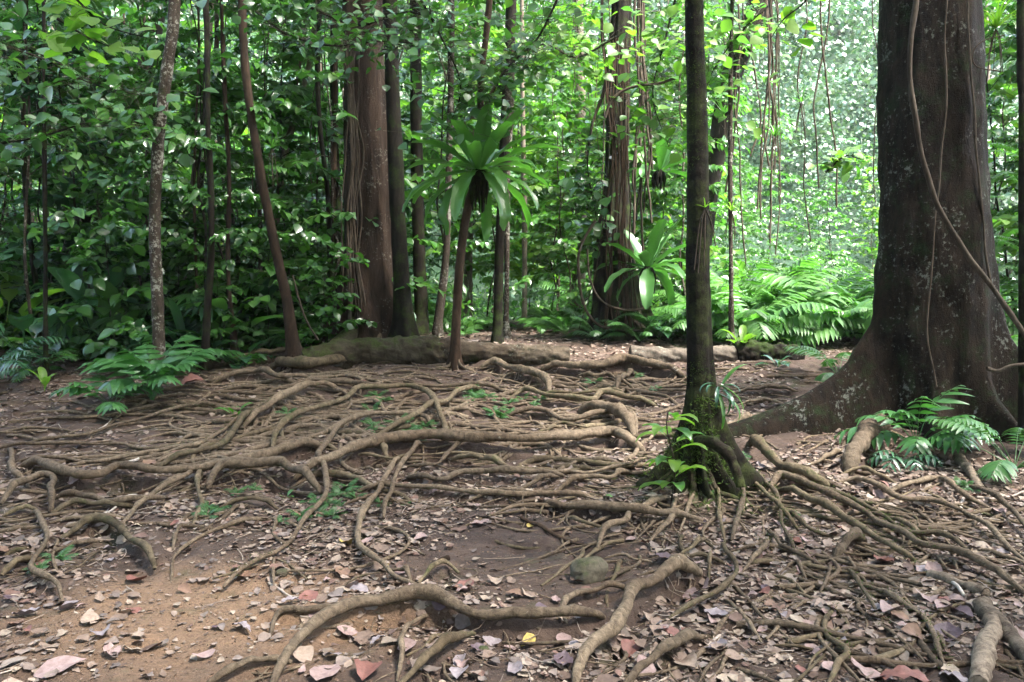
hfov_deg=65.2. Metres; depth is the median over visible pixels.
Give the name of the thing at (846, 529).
fallen leaf
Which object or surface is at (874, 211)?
leafy sapling
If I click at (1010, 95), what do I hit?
leafy sapling
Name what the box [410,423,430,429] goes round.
tiny fern
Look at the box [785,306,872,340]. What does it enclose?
fern
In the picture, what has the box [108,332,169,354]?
broadleaf plant
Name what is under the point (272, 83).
leafy sapling
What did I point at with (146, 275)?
leafy shrub
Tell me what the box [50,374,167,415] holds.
pinnate plant
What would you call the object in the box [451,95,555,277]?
leafy sapling
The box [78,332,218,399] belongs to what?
pinnate plant
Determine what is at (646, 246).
leafy shrub
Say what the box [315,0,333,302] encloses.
crooked sapling
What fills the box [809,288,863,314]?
fern
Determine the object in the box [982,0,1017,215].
leafy sapling
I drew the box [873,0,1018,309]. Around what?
leafy sapling
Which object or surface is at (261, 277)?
leafy shrub
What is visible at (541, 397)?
tiny fern
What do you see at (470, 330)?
fern
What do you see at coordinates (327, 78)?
leafy sapling
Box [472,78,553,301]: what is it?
leafy sapling
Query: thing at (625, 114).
liana
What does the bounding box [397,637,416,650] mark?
fallen leaf
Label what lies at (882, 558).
fallen leaf
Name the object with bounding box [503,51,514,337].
twin sapling
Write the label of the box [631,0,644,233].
hanging vine
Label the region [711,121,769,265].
leafy sapling
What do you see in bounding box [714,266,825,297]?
feather palm
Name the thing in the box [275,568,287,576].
pebble
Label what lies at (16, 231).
leafy sapling
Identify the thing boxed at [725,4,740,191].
hanging vine
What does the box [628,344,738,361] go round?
fallen log
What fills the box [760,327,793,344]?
broadleaf plant
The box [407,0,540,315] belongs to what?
leafy sapling
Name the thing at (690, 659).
fallen leaf
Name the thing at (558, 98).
leafy sapling
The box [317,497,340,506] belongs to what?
tiny fern
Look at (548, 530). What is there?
stick
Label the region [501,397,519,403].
tiny fern
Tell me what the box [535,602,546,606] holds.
fallen leaf
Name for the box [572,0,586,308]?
pale tree
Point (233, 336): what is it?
short pole tree
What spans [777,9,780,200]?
hanging vine
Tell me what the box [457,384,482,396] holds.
tiny fern
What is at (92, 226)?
leafy shrub
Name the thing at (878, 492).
fallen leaf
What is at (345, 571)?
fallen leaf
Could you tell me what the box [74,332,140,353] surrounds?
fern
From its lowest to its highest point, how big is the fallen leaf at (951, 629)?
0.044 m
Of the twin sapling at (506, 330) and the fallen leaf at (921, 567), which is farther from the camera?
the twin sapling at (506, 330)
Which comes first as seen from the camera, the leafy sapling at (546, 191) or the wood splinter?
the wood splinter
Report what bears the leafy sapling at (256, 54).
on the forest ground
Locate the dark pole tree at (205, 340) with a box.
[197,0,214,370]
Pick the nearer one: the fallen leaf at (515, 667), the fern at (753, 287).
the fallen leaf at (515, 667)
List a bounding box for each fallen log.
[438,337,569,365]
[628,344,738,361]
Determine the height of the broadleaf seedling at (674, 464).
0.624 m
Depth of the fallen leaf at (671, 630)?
3.33 m
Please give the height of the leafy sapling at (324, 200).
8.401 m
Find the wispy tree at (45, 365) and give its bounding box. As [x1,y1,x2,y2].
[41,0,51,378]
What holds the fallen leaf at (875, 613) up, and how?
on the leaf litter at (460, 622)
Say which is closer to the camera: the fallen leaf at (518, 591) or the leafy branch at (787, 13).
the fallen leaf at (518, 591)
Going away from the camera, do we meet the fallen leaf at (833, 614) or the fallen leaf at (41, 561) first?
the fallen leaf at (833, 614)
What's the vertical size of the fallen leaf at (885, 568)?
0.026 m
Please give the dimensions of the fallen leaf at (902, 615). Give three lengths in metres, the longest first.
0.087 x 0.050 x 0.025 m
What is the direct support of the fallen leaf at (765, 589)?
on the forest ground
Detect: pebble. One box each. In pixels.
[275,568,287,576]
[479,645,488,649]
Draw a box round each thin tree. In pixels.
[0,157,9,244]
[21,0,42,336]
[21,48,34,221]
[141,4,150,273]
[183,4,213,279]
[193,0,199,313]
[198,0,218,261]
[210,48,243,298]
[213,35,225,219]
[255,12,305,293]
[265,32,284,223]
[325,0,336,315]
[341,64,343,208]
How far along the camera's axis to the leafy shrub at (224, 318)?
9.99 m
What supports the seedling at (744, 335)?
on the forest ground
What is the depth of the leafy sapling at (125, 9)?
12.93 m
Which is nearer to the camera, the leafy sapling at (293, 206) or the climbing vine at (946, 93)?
the climbing vine at (946, 93)
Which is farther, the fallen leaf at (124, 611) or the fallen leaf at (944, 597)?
the fallen leaf at (944, 597)
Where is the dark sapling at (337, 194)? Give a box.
[330,0,341,290]
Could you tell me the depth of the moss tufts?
4.98 m
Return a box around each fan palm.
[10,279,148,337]
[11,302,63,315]
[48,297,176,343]
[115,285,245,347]
[164,291,279,346]
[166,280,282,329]
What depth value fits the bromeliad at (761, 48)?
13.47 m
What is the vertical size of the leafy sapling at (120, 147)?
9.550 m
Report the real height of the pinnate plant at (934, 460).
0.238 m
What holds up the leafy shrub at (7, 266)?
on the forest ground
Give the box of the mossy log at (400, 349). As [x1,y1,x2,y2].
[302,334,448,368]
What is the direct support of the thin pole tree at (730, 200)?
on the forest ground
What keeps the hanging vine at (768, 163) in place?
hanging from the vine covered tree at (629, 297)
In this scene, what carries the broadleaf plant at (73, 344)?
on the forest ground
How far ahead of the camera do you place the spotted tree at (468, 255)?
16.88 m
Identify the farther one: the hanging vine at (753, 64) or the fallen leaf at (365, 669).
the hanging vine at (753, 64)
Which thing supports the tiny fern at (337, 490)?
on the forest ground
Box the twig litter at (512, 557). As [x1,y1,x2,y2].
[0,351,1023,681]
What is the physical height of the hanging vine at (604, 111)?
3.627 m
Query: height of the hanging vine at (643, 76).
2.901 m
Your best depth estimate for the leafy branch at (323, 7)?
8.95 m
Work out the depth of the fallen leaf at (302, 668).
3.04 m
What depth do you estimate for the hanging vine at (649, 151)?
12.95 m
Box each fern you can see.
[0,325,16,347]
[0,336,51,347]
[3,314,36,340]
[23,559,49,573]
[40,544,79,565]
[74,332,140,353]
[192,502,221,518]
[196,335,268,349]
[196,500,218,509]
[207,505,231,511]
[223,486,247,495]
[234,321,297,348]
[245,482,262,490]
[251,309,301,334]
[274,407,296,413]
[277,515,289,524]
[284,505,314,520]
[298,493,328,503]
[303,504,328,516]
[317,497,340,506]
[321,505,347,518]
[328,484,353,496]
[330,478,358,492]
[341,491,367,498]
[360,400,380,409]
[360,417,384,428]
[363,390,388,396]
[374,496,391,506]
[383,412,413,422]
[402,104,562,242]
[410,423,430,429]
[414,420,438,427]
[443,316,492,328]
[445,324,482,336]
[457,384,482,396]
[466,310,515,330]
[466,393,484,400]
[467,317,492,330]
[469,391,488,397]
[477,388,497,400]
[482,405,506,414]
[485,410,512,417]
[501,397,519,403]
[515,318,549,333]
[518,307,578,319]
[520,313,588,334]
[530,392,547,401]
[530,401,541,405]
[551,309,590,315]
[556,302,586,330]
[568,312,639,340]
[583,377,602,383]
[594,214,685,308]
[599,313,669,340]
[619,310,685,339]
[628,132,686,190]
[651,305,747,315]
[652,290,685,303]
[657,280,798,335]
[657,286,751,341]
[658,266,864,340]
[672,255,777,304]
[681,290,814,339]
[683,252,829,309]
[700,364,747,428]
[710,274,855,344]
[721,310,793,339]
[736,281,766,297]
[736,288,845,309]
[751,283,873,306]
[752,272,872,333]
[753,281,783,299]
[754,276,873,300]
[765,286,820,301]
[776,266,873,348]
[783,346,850,381]
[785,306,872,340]
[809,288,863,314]
[830,272,866,290]
[835,314,863,338]
[847,266,873,294]
[912,417,1023,483]
[953,476,972,486]
[960,481,980,493]
[988,142,1018,271]
[1000,280,1017,334]
[1011,335,1017,346]
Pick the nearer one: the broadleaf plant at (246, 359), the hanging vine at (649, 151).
the broadleaf plant at (246, 359)
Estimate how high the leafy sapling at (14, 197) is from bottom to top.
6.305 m
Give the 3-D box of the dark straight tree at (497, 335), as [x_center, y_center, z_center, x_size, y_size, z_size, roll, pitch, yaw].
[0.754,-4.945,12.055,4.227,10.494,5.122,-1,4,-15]
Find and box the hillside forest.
[0,0,1018,314]
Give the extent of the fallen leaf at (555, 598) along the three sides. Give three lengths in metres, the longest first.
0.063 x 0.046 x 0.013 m
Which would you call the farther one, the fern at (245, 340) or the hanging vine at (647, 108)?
the hanging vine at (647, 108)
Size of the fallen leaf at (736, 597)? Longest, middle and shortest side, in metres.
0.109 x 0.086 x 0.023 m
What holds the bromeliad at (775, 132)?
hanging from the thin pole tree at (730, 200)
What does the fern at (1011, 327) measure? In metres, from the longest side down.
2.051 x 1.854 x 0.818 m
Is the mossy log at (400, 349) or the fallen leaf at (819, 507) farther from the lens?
the mossy log at (400, 349)
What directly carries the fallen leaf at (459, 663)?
on the forest ground
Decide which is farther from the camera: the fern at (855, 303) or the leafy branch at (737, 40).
the fern at (855, 303)
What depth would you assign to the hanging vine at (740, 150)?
11.49 m
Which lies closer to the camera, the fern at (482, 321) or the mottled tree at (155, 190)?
the mottled tree at (155, 190)
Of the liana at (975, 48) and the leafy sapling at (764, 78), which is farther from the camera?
the leafy sapling at (764, 78)
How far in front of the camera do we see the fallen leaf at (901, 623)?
3.54 m
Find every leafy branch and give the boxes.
[0,1,218,130]
[0,84,190,186]
[35,0,156,52]
[44,10,160,63]
[196,0,472,91]
[292,0,516,58]
[352,0,538,177]
[413,0,609,137]
[478,3,653,115]
[588,0,720,171]
[620,0,816,141]
[750,0,825,56]
[805,137,869,182]
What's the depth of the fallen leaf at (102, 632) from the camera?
3.29 m
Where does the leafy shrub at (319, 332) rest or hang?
on the forest ground
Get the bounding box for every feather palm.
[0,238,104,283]
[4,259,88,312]
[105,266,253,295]
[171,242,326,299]
[276,289,335,312]
[519,269,588,293]
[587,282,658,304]
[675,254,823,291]
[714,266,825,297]
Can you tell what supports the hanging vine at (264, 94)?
hanging from the leafy sapling at (236, 51)
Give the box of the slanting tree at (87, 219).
[61,1,167,251]
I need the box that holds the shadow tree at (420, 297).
[409,0,428,334]
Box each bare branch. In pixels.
[292,275,318,340]
[485,60,511,104]
[604,78,675,117]
[985,363,1023,371]
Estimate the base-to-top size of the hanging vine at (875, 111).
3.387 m
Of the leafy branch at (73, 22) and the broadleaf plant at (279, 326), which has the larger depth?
the broadleaf plant at (279, 326)
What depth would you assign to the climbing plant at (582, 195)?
11.43 m
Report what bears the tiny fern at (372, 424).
on the forest ground
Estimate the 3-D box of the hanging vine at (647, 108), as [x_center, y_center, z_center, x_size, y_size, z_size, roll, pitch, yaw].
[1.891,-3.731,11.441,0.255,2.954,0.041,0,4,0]
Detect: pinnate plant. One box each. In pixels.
[0,334,67,372]
[0,349,79,382]
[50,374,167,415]
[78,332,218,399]
[133,333,244,381]
[834,385,998,457]
[868,450,945,472]
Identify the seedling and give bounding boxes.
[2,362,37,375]
[25,367,55,391]
[215,402,250,416]
[636,411,706,500]
[721,325,756,345]
[755,355,790,366]
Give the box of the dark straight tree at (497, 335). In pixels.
[490,0,516,343]
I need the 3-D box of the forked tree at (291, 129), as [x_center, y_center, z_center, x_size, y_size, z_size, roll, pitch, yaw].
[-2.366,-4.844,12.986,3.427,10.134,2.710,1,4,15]
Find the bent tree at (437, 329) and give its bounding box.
[432,0,454,336]
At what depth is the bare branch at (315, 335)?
9.79 m
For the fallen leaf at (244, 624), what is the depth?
3.34 m
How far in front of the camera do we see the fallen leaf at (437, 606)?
3.60 m
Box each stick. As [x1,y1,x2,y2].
[103,494,136,512]
[268,582,319,596]
[520,516,583,544]
[658,634,720,681]
[975,490,1023,498]
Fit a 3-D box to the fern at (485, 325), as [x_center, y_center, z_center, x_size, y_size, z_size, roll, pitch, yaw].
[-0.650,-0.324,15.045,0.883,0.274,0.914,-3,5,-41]
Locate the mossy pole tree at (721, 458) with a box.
[397,0,1023,681]
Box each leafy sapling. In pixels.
[0,0,100,303]
[0,0,122,299]
[0,0,127,247]
[0,0,194,355]
[0,0,204,221]
[0,6,89,250]
[0,6,192,341]
[0,36,61,214]
[0,50,42,303]
[0,102,62,247]
[0,157,29,282]
[2,91,76,251]
[5,1,194,287]
[9,35,122,225]
[18,0,228,317]
[39,0,262,296]
[49,117,123,244]
[51,0,236,294]
[59,0,363,289]
[68,0,216,256]
[108,0,325,342]
[114,6,254,249]
[128,17,326,259]
[134,1,275,249]
[165,0,341,268]
[181,0,343,274]
[196,95,320,268]
[211,0,444,206]
[213,15,321,223]
[214,0,445,296]
[217,0,343,312]
[238,63,343,299]
[288,22,428,279]
[300,64,433,303]
[320,0,456,273]
[343,0,531,258]
[398,14,477,269]
[399,0,515,304]
[401,113,452,319]
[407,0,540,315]
[425,0,574,316]
[430,1,553,327]
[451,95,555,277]
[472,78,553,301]
[478,95,587,309]
[494,0,610,310]
[509,59,602,305]
[510,109,584,310]
[511,0,675,307]
[511,7,606,286]
[528,97,605,287]
[535,0,633,303]
[542,0,715,290]
[546,66,663,275]
[566,56,683,275]
[582,0,788,297]
[604,84,682,278]
[629,2,743,305]
[629,10,762,294]
[656,106,752,274]
[669,0,810,261]
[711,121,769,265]
[715,154,771,275]
[722,151,802,286]
[756,177,834,281]
[789,189,856,287]
[795,160,870,294]
[832,153,879,283]
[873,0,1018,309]
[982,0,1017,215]
[984,0,1018,258]
[990,0,1018,275]
[991,91,1018,309]
[992,83,1018,235]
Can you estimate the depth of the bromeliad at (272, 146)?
10.34 m
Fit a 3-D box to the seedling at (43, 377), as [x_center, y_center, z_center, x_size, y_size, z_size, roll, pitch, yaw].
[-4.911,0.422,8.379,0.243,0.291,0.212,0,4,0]
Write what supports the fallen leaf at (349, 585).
on the forest ground
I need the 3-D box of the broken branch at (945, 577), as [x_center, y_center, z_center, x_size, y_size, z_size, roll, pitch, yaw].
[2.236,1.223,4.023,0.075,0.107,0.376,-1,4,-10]
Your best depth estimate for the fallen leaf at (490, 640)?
3.40 m
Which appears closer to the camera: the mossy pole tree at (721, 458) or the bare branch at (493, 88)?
the mossy pole tree at (721, 458)
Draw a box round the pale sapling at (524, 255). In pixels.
[520,0,527,329]
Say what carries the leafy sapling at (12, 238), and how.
on the forest ground
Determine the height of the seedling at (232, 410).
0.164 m
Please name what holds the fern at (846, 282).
on the forest ground
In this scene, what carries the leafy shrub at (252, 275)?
on the forest ground
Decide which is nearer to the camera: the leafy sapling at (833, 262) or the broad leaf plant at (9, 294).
the broad leaf plant at (9, 294)
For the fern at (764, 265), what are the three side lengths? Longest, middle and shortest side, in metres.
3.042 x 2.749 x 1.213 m
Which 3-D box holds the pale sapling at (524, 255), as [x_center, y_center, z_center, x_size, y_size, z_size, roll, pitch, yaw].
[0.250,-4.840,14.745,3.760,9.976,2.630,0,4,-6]
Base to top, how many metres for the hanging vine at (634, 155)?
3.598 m
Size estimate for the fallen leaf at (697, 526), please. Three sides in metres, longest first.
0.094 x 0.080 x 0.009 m
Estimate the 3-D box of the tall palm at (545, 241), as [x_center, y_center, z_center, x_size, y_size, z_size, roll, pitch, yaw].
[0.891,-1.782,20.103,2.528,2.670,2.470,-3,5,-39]
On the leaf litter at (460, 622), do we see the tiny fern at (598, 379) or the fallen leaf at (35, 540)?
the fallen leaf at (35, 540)
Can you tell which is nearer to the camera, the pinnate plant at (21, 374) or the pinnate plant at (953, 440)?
the pinnate plant at (953, 440)
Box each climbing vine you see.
[926,0,947,386]
[967,0,991,281]
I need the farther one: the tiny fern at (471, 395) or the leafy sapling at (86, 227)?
the leafy sapling at (86, 227)
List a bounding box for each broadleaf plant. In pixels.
[4,302,36,315]
[5,295,70,336]
[15,328,73,346]
[28,335,82,359]
[34,277,172,340]
[48,338,104,361]
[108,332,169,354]
[122,321,211,356]
[126,321,236,349]
[171,305,262,348]
[215,335,280,368]
[236,308,298,330]
[250,317,297,345]
[626,311,685,336]
[654,317,686,341]
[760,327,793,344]
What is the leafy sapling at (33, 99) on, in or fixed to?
on the forest ground
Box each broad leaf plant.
[0,273,69,350]
[0,311,115,365]
[3,303,125,361]
[24,262,166,340]
[70,318,180,354]
[140,298,236,349]
[182,298,302,348]
[226,272,323,337]
[269,304,324,343]
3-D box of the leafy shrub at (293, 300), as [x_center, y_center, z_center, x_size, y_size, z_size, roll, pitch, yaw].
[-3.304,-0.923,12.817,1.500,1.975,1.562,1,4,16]
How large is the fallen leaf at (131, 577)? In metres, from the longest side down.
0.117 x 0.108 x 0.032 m
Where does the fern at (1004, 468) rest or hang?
on the forest ground
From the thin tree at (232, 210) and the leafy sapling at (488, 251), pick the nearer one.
the thin tree at (232, 210)
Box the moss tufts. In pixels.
[153,357,952,667]
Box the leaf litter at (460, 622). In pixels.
[0,326,1023,681]
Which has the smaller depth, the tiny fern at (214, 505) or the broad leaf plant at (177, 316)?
the tiny fern at (214, 505)
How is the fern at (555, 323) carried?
on the forest ground
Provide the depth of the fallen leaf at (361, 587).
3.72 m
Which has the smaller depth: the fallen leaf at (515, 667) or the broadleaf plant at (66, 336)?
the fallen leaf at (515, 667)
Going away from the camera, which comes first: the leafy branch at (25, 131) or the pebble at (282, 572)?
the pebble at (282, 572)
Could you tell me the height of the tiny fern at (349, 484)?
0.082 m
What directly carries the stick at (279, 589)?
on the forest ground
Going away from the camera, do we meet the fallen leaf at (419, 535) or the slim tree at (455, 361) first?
the fallen leaf at (419, 535)
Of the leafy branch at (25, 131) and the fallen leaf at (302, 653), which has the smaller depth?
the fallen leaf at (302, 653)
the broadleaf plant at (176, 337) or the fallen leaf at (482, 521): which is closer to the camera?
the fallen leaf at (482, 521)
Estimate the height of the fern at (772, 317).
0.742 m
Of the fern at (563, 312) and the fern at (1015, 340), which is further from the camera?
the fern at (563, 312)
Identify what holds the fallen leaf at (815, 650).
on the forest ground
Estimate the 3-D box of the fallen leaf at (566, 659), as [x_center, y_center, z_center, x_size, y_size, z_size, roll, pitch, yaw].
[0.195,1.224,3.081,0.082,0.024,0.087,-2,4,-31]
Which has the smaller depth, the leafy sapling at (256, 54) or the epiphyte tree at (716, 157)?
the epiphyte tree at (716, 157)
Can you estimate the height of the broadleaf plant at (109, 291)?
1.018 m
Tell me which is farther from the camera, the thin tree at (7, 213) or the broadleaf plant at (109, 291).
the thin tree at (7, 213)
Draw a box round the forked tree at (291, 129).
[267,0,316,277]
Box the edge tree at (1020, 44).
[1016,0,1023,434]
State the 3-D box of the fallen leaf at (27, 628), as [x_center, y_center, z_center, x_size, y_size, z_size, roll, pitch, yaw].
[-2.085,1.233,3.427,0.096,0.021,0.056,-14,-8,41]
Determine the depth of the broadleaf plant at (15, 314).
10.90 m
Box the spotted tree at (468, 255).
[462,6,475,317]
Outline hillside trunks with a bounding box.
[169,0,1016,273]
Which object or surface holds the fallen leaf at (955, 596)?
on the leaf litter at (460, 622)
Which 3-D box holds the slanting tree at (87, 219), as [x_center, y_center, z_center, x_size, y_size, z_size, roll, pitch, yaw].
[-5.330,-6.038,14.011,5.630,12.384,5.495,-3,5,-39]
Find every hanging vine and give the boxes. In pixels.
[225,0,237,222]
[252,21,265,191]
[309,87,314,198]
[399,0,408,63]
[428,0,453,111]
[584,0,607,154]
[599,0,610,198]
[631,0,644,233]
[632,0,640,213]
[633,0,643,250]
[633,32,640,233]
[636,14,651,212]
[638,0,651,184]
[638,3,652,169]
[639,0,652,222]
[643,0,649,161]
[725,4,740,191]
[734,3,745,263]
[750,0,765,156]
[756,1,772,208]
[759,0,771,218]
[763,1,770,165]
[765,0,774,242]
[769,0,777,144]
[771,0,776,172]
[774,0,780,254]
[776,0,779,154]
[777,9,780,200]
[797,1,810,240]
[813,0,829,187]
[820,1,837,206]
[872,0,876,201]
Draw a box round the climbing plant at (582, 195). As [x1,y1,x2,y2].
[554,115,624,267]
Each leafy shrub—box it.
[0,257,30,338]
[13,219,93,330]
[20,222,96,336]
[24,194,172,359]
[70,244,133,341]
[81,206,207,338]
[129,248,166,299]
[140,233,217,340]
[148,211,239,301]
[176,253,253,339]
[183,261,267,366]
[188,212,263,312]
[212,232,315,348]
[217,217,294,313]
[252,271,301,322]
[256,212,343,329]
[263,229,324,311]
[296,272,357,348]
[298,249,376,343]
[554,235,593,316]
[635,225,685,310]
[635,243,664,319]
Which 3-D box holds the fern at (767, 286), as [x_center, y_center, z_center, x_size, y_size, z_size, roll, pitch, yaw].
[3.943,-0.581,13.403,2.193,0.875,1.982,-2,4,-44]
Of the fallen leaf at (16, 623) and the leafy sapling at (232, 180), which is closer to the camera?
the fallen leaf at (16, 623)
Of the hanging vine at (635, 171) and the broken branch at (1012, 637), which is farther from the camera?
the hanging vine at (635, 171)
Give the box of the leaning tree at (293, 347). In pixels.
[238,0,306,372]
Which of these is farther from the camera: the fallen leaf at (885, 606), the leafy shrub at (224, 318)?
the leafy shrub at (224, 318)
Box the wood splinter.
[951,581,964,595]
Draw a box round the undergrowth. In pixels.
[6,255,1017,332]
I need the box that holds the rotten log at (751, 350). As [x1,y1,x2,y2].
[733,339,804,361]
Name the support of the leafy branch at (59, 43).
attached to the mottled tree at (155, 190)
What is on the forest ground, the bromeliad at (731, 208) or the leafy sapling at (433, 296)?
the leafy sapling at (433, 296)
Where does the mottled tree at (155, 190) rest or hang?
on the forest ground
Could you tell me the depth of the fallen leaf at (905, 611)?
3.64 m
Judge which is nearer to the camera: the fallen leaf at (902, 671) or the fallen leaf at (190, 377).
the fallen leaf at (902, 671)
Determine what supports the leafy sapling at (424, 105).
on the forest ground
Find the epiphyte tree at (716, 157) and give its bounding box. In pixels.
[708,0,773,255]
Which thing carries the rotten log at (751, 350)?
on the forest ground
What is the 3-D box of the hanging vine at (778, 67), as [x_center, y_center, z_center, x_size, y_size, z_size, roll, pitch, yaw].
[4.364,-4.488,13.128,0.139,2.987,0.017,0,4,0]
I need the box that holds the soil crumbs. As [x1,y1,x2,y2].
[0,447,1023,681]
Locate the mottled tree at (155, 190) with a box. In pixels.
[149,0,180,359]
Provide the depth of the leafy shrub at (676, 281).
14.81 m
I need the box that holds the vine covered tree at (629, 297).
[561,0,685,347]
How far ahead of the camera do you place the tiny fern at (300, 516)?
5.05 m
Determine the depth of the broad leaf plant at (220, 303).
10.19 m
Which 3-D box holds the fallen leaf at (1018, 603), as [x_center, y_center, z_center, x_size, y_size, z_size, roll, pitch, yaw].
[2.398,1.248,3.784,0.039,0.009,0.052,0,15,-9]
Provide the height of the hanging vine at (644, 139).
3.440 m
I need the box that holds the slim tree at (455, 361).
[425,0,492,376]
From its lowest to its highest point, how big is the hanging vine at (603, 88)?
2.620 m
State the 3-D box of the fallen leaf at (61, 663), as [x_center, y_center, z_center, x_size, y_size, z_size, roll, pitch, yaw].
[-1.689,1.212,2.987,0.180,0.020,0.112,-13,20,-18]
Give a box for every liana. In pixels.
[577,220,644,331]
[586,249,644,310]
[598,95,627,223]
[907,0,1023,338]
[971,34,1004,71]
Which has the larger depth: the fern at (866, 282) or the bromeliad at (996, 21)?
the fern at (866, 282)
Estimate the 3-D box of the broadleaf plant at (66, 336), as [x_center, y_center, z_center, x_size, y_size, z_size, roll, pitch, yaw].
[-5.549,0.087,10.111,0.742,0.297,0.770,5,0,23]
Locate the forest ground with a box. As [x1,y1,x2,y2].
[0,0,1023,681]
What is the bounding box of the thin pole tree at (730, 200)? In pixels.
[728,0,735,344]
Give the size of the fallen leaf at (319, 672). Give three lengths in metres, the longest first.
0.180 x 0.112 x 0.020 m
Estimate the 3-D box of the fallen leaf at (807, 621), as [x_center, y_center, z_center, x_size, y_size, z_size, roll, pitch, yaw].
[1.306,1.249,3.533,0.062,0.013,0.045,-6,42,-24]
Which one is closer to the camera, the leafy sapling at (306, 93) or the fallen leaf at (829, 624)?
the fallen leaf at (829, 624)
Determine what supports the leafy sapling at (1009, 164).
on the forest ground
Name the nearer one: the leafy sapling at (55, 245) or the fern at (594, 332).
the fern at (594, 332)
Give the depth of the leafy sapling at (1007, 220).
10.77 m
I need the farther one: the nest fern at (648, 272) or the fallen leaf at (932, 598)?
the nest fern at (648, 272)
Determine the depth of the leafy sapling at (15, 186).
18.65 m
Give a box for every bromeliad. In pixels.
[263,132,285,183]
[694,197,715,272]
[708,91,749,137]
[724,201,743,252]
[745,15,775,67]
[766,121,784,174]
[795,87,813,141]
[983,0,1015,83]
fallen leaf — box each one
[0,545,8,551]
[4,595,23,598]
[8,619,24,624]
[12,605,44,614]
[17,625,31,630]
[25,588,35,593]
[26,537,38,545]
[33,655,85,677]
[36,559,51,564]
[57,600,80,609]
[68,476,77,483]
[80,608,98,623]
[90,624,109,634]
[94,525,108,535]
[103,544,115,548]
[103,642,120,654]
[116,608,132,613]
[126,575,146,580]
[126,607,141,612]
[143,459,155,463]
[178,583,190,592]
[181,373,202,384]
[192,648,215,657]
[232,621,250,631]
[237,570,250,576]
[281,596,300,601]
[293,645,313,662]
[298,590,317,600]
[298,664,305,671]
[310,664,340,679]
[335,566,349,575]
[337,625,356,634]
[339,538,352,544]
[345,581,358,587]
[350,583,367,591]
[354,659,382,680]
[362,536,373,543]
[370,635,383,643]
[394,565,404,574]
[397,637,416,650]
[414,532,426,538]
[432,601,445,610]
[437,518,447,522]
[449,665,468,678]
[453,653,465,665]
[455,658,469,667]
[456,578,473,587]
[456,586,474,590]
[465,480,479,486]
[470,519,488,524]
[471,642,484,650]
[480,595,494,599]
[483,636,501,645]
[487,575,505,584]
[504,645,516,649]
[506,588,524,596]
[508,661,522,672]
[521,633,535,645]
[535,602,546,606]
[551,595,560,600]
[553,649,573,664]
[556,632,571,639]
[569,640,578,644]
[574,637,587,641]
[621,639,640,656]
[637,654,655,677]
[643,611,654,619]
[651,624,668,630]
[656,552,670,558]
[663,626,679,635]
[674,651,696,667]
[683,587,699,598]
[693,577,708,592]
[695,520,705,529]
[704,607,729,615]
[704,638,727,648]
[708,614,718,622]
[730,595,749,599]
[747,590,757,596]
[757,625,767,631]
[759,585,769,593]
[764,599,774,605]
[775,653,789,660]
[777,611,786,616]
[787,537,801,542]
[795,665,809,671]
[802,619,812,623]
[804,643,815,647]
[807,647,821,654]
[813,505,821,511]
[818,606,829,610]
[821,661,833,669]
[822,606,835,615]
[823,592,837,595]
[825,601,844,613]
[827,621,832,628]
[841,525,849,531]
[851,656,892,677]
[866,610,884,615]
[869,602,880,610]
[873,489,884,497]
[873,554,893,560]
[876,566,890,570]
[880,600,904,612]
[880,665,930,681]
[888,603,904,610]
[891,610,908,621]
[897,621,907,625]
[900,609,908,616]
[901,622,922,638]
[916,589,939,601]
[919,565,926,570]
[925,561,941,571]
[933,621,962,641]
[934,599,952,607]
[937,596,955,602]
[938,670,967,681]
[948,593,965,599]
[951,606,972,616]
[992,508,1005,512]
[997,548,1012,554]
[1014,601,1022,606]
[1018,630,1023,638]
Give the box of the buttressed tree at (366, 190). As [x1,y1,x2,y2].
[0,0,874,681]
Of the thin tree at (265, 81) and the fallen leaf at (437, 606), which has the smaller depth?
the fallen leaf at (437, 606)
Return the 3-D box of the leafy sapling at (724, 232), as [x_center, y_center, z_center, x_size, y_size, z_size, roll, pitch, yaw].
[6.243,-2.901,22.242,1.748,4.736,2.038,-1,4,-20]
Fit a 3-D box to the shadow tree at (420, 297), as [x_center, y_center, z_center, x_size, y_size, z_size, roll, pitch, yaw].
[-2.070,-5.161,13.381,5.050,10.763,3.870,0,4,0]
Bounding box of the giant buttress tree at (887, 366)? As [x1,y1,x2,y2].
[625,0,1023,681]
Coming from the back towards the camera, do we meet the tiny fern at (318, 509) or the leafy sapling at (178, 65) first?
the leafy sapling at (178, 65)
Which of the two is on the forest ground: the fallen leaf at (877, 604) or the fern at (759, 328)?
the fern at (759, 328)
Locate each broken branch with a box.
[926,569,990,595]
[952,453,985,492]
[968,612,1002,681]
[971,596,1023,659]
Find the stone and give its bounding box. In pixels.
[570,556,607,584]
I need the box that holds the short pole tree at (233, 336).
[219,0,239,355]
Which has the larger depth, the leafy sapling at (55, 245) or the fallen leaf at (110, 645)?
the leafy sapling at (55, 245)
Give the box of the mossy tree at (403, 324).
[382,0,419,336]
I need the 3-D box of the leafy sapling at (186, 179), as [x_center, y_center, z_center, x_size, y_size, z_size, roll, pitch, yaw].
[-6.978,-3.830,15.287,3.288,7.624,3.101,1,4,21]
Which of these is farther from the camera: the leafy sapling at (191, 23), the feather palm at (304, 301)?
the leafy sapling at (191, 23)
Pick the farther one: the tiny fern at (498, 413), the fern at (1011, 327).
the fern at (1011, 327)

